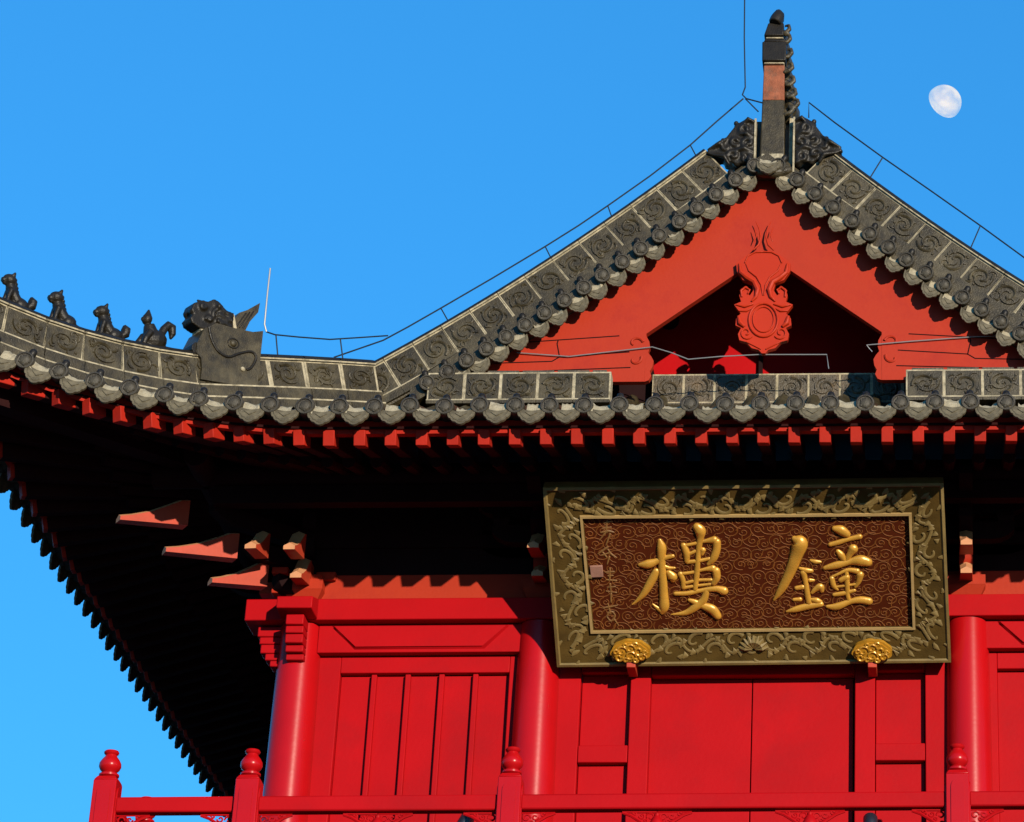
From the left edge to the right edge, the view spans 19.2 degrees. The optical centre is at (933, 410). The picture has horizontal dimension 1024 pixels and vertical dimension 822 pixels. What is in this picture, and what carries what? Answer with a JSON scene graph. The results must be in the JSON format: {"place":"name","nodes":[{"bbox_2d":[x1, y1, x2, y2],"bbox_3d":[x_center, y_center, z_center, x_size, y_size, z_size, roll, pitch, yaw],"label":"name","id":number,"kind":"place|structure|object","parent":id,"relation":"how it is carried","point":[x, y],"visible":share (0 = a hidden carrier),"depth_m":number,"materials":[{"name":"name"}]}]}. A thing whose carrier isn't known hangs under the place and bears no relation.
{"place":"outdoors","nodes":[
{"label":"outdoors","id":0,"kind":"place"},
{"bbox_2d":[0,0,1023,821],"label":"sky","id":1,"kind":"structure","parent":0,"point":[385,161],"materials":[{"name":"blue"}]},
{"label":"ground","id":2,"kind":"structure","parent":0,"visible":0},
{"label":"terrace","id":3,"kind":"structure","parent":2,"relation":"on","visible":0},
{"bbox_2d":[457,814,473,821],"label":"floodlight","id":4,"kind":"object","parent":3,"relation":"on","point":[462,818],"visible":0.7,"depth_m":31.68,"materials":[{"name":"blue metal"}]},
{"bbox_2d":[0,149,1023,821],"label":"bell tower","id":5,"kind":"structure","parent":3,"relation":"on","point":[316,575],"depth_m":33.30,"materials":[{"name":"red wood"}]},
{"bbox_2d":[1,273,36,309],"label":"roof figurine","id":6,"kind":"object","parent":5,"relation":"on","point":[10,283],"visible":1,"depth_m":32.30,"materials":[{"name":"ceramic"}]},
{"bbox_2d":[47,290,77,325],"bbox_3d":[-9.607,-1.071,32.736,0.437,0.487,0.185,22,-33,-40],"label":"roof figurine","id":7,"kind":"object","parent":5,"relation":"on","point":[57,301],"visible":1,"depth_m":32.65,"materials":[{"name":"ceramic"}]},
{"bbox_2d":[93,303,130,338],"bbox_3d":[-9.194,-0.934,33.126,0.456,0.486,0.185,17,-30,-43],"label":"roof figurine","id":8,"kind":"object","parent":5,"relation":"on","point":[104,323],"visible":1,"depth_m":33.03,"materials":[{"name":"ceramic"}]},
{"bbox_2d":[136,310,175,347],"bbox_3d":[-8.809,-0.868,33.520,0.239,0.560,0.521,-24,-25,40],"label":"roof figurine","id":9,"kind":"object","parent":5,"relation":"on","point":[151,334],"visible":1,"depth_m":33.44,"materials":[{"name":"ceramic"}]},
{"bbox_2d":[182,299,262,384],"bbox_3d":[-8.181,-0.739,34.153,0.387,1.122,1.101,-24,-17,40],"label":"ridge beast","id":10,"kind":"object","parent":5,"relation":"on","point":[224,344],"visible":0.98,"depth_m":33.97,"materials":[{"name":"grey ceramic"}]},
{"bbox_2d":[264,268,387,357],"bbox_3d":[-7.236,-0.931,35.295,1.720,1.092,0.020,23,-34,-39],"label":"hip wire","id":11,"kind":"object","parent":5,"relation":"attached to","point":[266,331],"visible":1,"depth_m":34.95,"materials":[{"name":"metal"}]},
{"bbox_2d":[334,98,743,356],"bbox_3d":[-4.858,-2.303,36.819,4.911,3.662,0.019,0,-26,0],"label":"lightning wire","id":12,"kind":"object","parent":5,"relation":"attached to","point":[715,122],"visible":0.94,"depth_m":36.68,"materials":[{"name":"metal"}]},
{"bbox_2d":[517,346,828,368],"bbox_3d":[-3.146,-0.631,35.690,3.772,0.318,0.014,0,-26,0],"label":"gable wire","id":13,"kind":"object","parent":5,"relation":"attached to","point":[672,353],"visible":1,"depth_m":35.70,"materials":[{"name":"grey metal"}]},
{"bbox_2d":[647,680,751,821],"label":"door leaf","id":14,"kind":"structure","parent":5,"relation":"in","point":[700,730],"depth_m":33.03,"materials":[{"name":"red paint"}]},
{"bbox_2d":[706,117,756,171],"bbox_3d":[-2.527,-3.270,37.025,0.620,0.875,0.355,0,-26,0],"label":"ridge dragon","id":15,"kind":"object","parent":5,"relation":"on","point":[735,147],"visible":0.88,"depth_m":36.89,"materials":[{"name":"ceramic"}]},
{"bbox_2d":[543,477,950,676],"bbox_3d":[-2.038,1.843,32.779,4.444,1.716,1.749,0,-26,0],"label":"name plaque","id":16,"kind":"object","parent":5,"relation":"attached to","point":[749,572],"visible":1,"depth_m":32.70,"materials":[{"name":"brown wood"}]},
{"bbox_2d":[754,9,799,180],"bbox_3d":[-2.001,-3.727,37.726,0.690,2.569,1.494,0,-26,0],"label":"ridge finial","id":17,"kind":"object","parent":5,"relation":"on","point":[780,105],"visible":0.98,"depth_m":37.26,"materials":[{"name":"grey ceramic"}]},
{"bbox_2d":[742,0,761,111],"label":"lightning rod","id":18,"kind":"object","parent":17,"relation":"attached to","point":[746,99],"visible":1,"depth_m":37.40,"materials":[{"name":"metal"}]},
{"bbox_2d":[750,679,853,821],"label":"door leaf","id":19,"kind":"structure","parent":5,"relation":"in","point":[802,729],"depth_m":33.03,"materials":[{"name":"red paint"}]},
{"bbox_2d":[792,115,842,172],"bbox_3d":[-1.447,-3.294,37.033,0.620,0.875,0.355,0,-26,0],"label":"ridge dragon","id":20,"kind":"object","parent":5,"relation":"on","point":[812,145],"visible":0.99,"depth_m":36.89,"materials":[{"name":"ceramic"}]},
{"bbox_2d":[808,102,1023,257],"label":"lightning wire","id":21,"kind":"object","parent":5,"relation":"attached to","point":[916,181],"visible":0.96,"depth_m":37.09,"materials":[{"name":"metal"}]},
{"bbox_2d":[867,336,995,351],"bbox_3d":[0.166,-0.808,35.765,1.962,0.214,0.014,0,-26,0],"label":"gable wire","id":22,"kind":"object","parent":5,"relation":"attached to","point":[927,340],"visible":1,"depth_m":35.78,"materials":[{"name":"grey metal"}]},
{"bbox_2d":[89,743,1023,821],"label":"balustrade","id":23,"kind":"object","parent":3,"relation":"on","point":[957,800],"visible":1,"depth_m":30.96,"materials":[{"name":"red paint"}]},
{"bbox_2d":[863,812,877,821],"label":"floodlight","id":24,"kind":"object","parent":3,"relation":"on","point":[870,817],"visible":1,"depth_m":31.68,"materials":[{"name":"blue metal"}]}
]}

